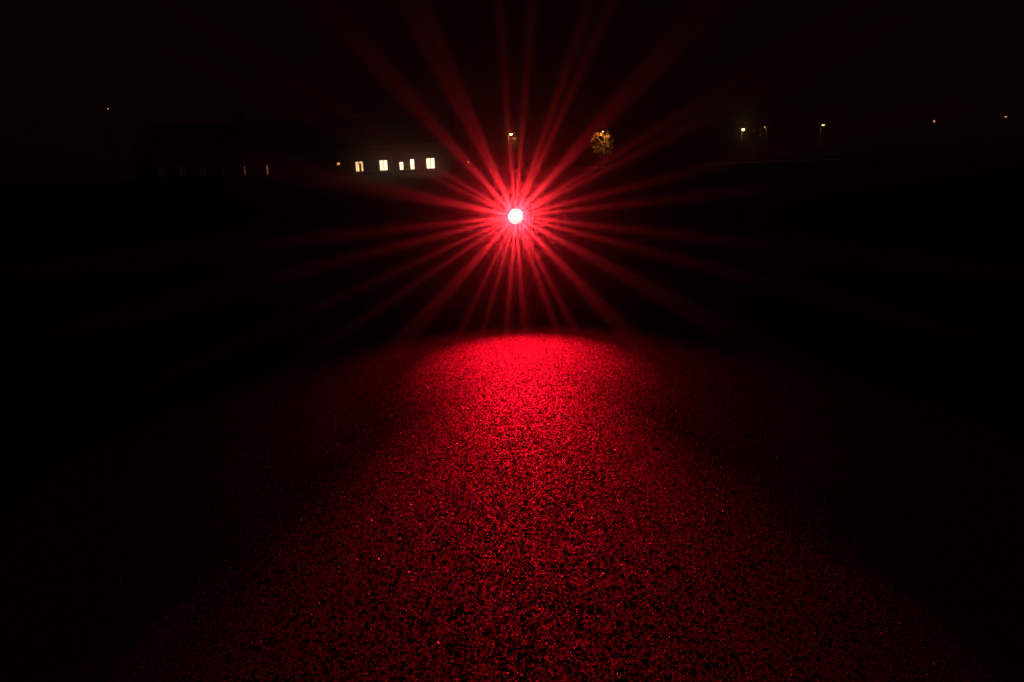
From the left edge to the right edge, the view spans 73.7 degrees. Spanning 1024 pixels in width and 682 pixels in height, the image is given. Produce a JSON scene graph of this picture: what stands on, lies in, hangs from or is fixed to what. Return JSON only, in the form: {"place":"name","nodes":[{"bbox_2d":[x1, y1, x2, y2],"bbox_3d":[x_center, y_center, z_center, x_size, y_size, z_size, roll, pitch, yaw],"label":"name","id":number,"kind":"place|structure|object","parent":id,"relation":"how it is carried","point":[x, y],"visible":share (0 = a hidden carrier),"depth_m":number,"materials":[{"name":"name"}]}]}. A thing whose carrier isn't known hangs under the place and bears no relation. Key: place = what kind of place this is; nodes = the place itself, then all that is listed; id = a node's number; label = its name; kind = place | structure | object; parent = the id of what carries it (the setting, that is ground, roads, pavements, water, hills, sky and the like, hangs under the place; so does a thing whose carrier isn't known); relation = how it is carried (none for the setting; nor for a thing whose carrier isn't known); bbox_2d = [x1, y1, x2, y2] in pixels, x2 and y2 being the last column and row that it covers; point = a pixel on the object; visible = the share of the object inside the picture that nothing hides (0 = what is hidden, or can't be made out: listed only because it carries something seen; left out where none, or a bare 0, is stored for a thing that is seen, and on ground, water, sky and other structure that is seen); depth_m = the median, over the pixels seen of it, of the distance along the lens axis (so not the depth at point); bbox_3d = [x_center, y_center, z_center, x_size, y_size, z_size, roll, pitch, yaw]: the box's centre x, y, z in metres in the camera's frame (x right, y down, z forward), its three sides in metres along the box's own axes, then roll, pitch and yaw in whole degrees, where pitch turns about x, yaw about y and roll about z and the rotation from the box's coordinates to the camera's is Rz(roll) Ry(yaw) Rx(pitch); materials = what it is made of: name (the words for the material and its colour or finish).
{"place":"outdoors","nodes":[
{"label":"outdoors","id":0,"kind":"place"},
{"bbox_2d":[19,168,546,190],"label":"lawn","id":1,"kind":"structure","parent":0,"point":[280,179],"depth_m":78.55,"materials":[{"name":"green plant"}]},
{"bbox_2d":[130,109,456,180],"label":"long building","id":2,"kind":"structure","parent":0,"point":[239,147],"depth_m":82.18,"materials":[{"name":"tile"}]},
{"bbox_2d":[156,168,163,178],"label":"window","id":3,"kind":"structure","parent":2,"relation":"in","point":[159,171],"depth_m":82.38,"materials":[{"name":"black"}]},
{"bbox_2d":[178,166,186,177],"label":"window","id":4,"kind":"structure","parent":2,"relation":"in","point":[182,171],"depth_m":82.38,"materials":[{"name":"black"}]},
{"bbox_2d":[199,167,205,176],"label":"window","id":5,"kind":"structure","parent":2,"relation":"in","point":[202,172],"depth_m":82.42,"materials":[{"name":"black"}]},
{"bbox_2d":[221,166,229,176],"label":"window","id":6,"kind":"structure","parent":2,"relation":"in","point":[225,171],"depth_m":82.39,"materials":[{"name":"black"}]},
{"bbox_2d":[243,166,250,175],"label":"window","id":7,"kind":"structure","parent":2,"relation":"in","point":[246,169],"depth_m":82.42,"materials":[{"name":"black"}]},
{"bbox_2d":[266,165,273,174],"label":"window","id":8,"kind":"structure","parent":2,"relation":"in","point":[269,168],"depth_m":82.38,"materials":[{"name":"black"}]},
{"bbox_2d":[355,161,363,171],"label":"window","id":9,"kind":"structure","parent":2,"relation":"in","point":[358,164],"depth_m":82.42,"materials":[{"name":"beige glass"}]},
{"bbox_2d":[379,160,387,170],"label":"window","id":10,"kind":"structure","parent":2,"relation":"in","point":[383,165],"depth_m":82.40,"materials":[{"name":"white"}]},
{"bbox_2d":[398,162,404,170],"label":"window","id":11,"kind":"structure","parent":2,"relation":"in","point":[401,166],"depth_m":82.40,"materials":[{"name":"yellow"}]},
{"bbox_2d":[410,159,414,169],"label":"window","id":12,"kind":"structure","parent":2,"relation":"in","point":[412,166],"depth_m":82.40,"materials":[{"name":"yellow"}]},
{"bbox_2d":[426,158,434,168],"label":"window","id":13,"kind":"structure","parent":2,"relation":"in","point":[430,162],"depth_m":82.40,"materials":[{"name":"white"}]},
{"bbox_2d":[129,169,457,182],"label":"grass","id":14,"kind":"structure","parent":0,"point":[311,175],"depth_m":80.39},
{"bbox_2d":[0,225,1023,681],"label":"ground","id":15,"kind":"structure","parent":0,"point":[970,265],"depth_m":2.35,"materials":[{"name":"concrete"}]},
{"bbox_2d":[516,198,538,327],"bbox_3d":[0.088,-0.488,4.270,0.137,0.802,0.137,-2,14,0],"label":"bollard post","id":16,"kind":"object","parent":15,"relation":"on","point":[526,267],"visible":0.88,"depth_m":4.23,"materials":[{"name":"metal"}]},
{"bbox_2d":[508,208,523,223],"bbox_3d":[0.024,-0.749,4.099,0.098,0.094,0.137,0,10,0],"label":"red lamp","id":17,"kind":"object","parent":16,"relation":"attached to","point":[515,216],"visible":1,"depth_m":4.04,"materials":[{"name":"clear glass"}]},
{"bbox_2d":[0,150,1023,260],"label":"field","id":18,"kind":"structure","parent":0,"point":[760,196],"depth_m":16.51,"materials":[{"name":"black plant"}]},
{"bbox_2d":[106,108,119,181],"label":"street lamp","id":19,"kind":"object","parent":18,"relation":"on","point":[113,148],"visible":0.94,"depth_m":114.98,"materials":[{"name":"metal"}]},
{"bbox_2d":[508,133,512,168],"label":"street lamp","id":20,"kind":"object","parent":18,"relation":"on","point":[508,147],"visible":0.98,"depth_m":108.65,"materials":[{"name":"metal"}]},
{"bbox_2d":[510,134,525,168],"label":"bare tree","id":21,"kind":"object","parent":18,"relation":"on","point":[516,143],"visible":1,"depth_m":109.16,"materials":[{"name":"brown plant"}]},
{"bbox_2d":[589,131,617,160],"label":"leafy tree","id":22,"kind":"object","parent":18,"relation":"on","point":[603,150],"visible":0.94,"depth_m":109.14,"materials":[{"name":"brown plant"}]},
{"bbox_2d":[602,131,605,167],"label":"street lamp","id":23,"kind":"object","parent":18,"relation":"on","point":[605,153],"visible":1,"depth_m":108.24,"materials":[{"name":"metal"}]},
{"bbox_2d":[739,128,744,161],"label":"street lamp","id":24,"kind":"object","parent":18,"relation":"on","point":[743,129],"visible":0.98,"depth_m":115.64,"materials":[{"name":"metal"}]},
{"bbox_2d":[749,127,765,161],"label":"bare tree","id":25,"kind":"object","parent":18,"relation":"on","point":[758,137],"visible":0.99,"depth_m":125.44,"materials":[{"name":"brown plant"}]},
{"bbox_2d":[817,124,824,159],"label":"street lamp","id":26,"kind":"object","parent":18,"relation":"on","point":[819,142],"visible":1,"depth_m":116.62,"materials":[{"name":"metal"}]},
{"bbox_2d":[930,120,934,155],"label":"street lamp","id":27,"kind":"object","parent":18,"relation":"on","point":[932,139],"visible":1,"depth_m":118.65,"materials":[{"name":"metal"}]},
{"bbox_2d":[1002,116,1007,152],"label":"street lamp","id":28,"kind":"object","parent":18,"relation":"on","point":[1004,136],"visible":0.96,"depth_m":115.75,"materials":[{"name":"metal"}]},
{"bbox_2d":[0,0,1023,185],"label":"sky","id":29,"kind":"structure","parent":0,"point":[681,80],"materials":[{"name":"black"}]}
]}

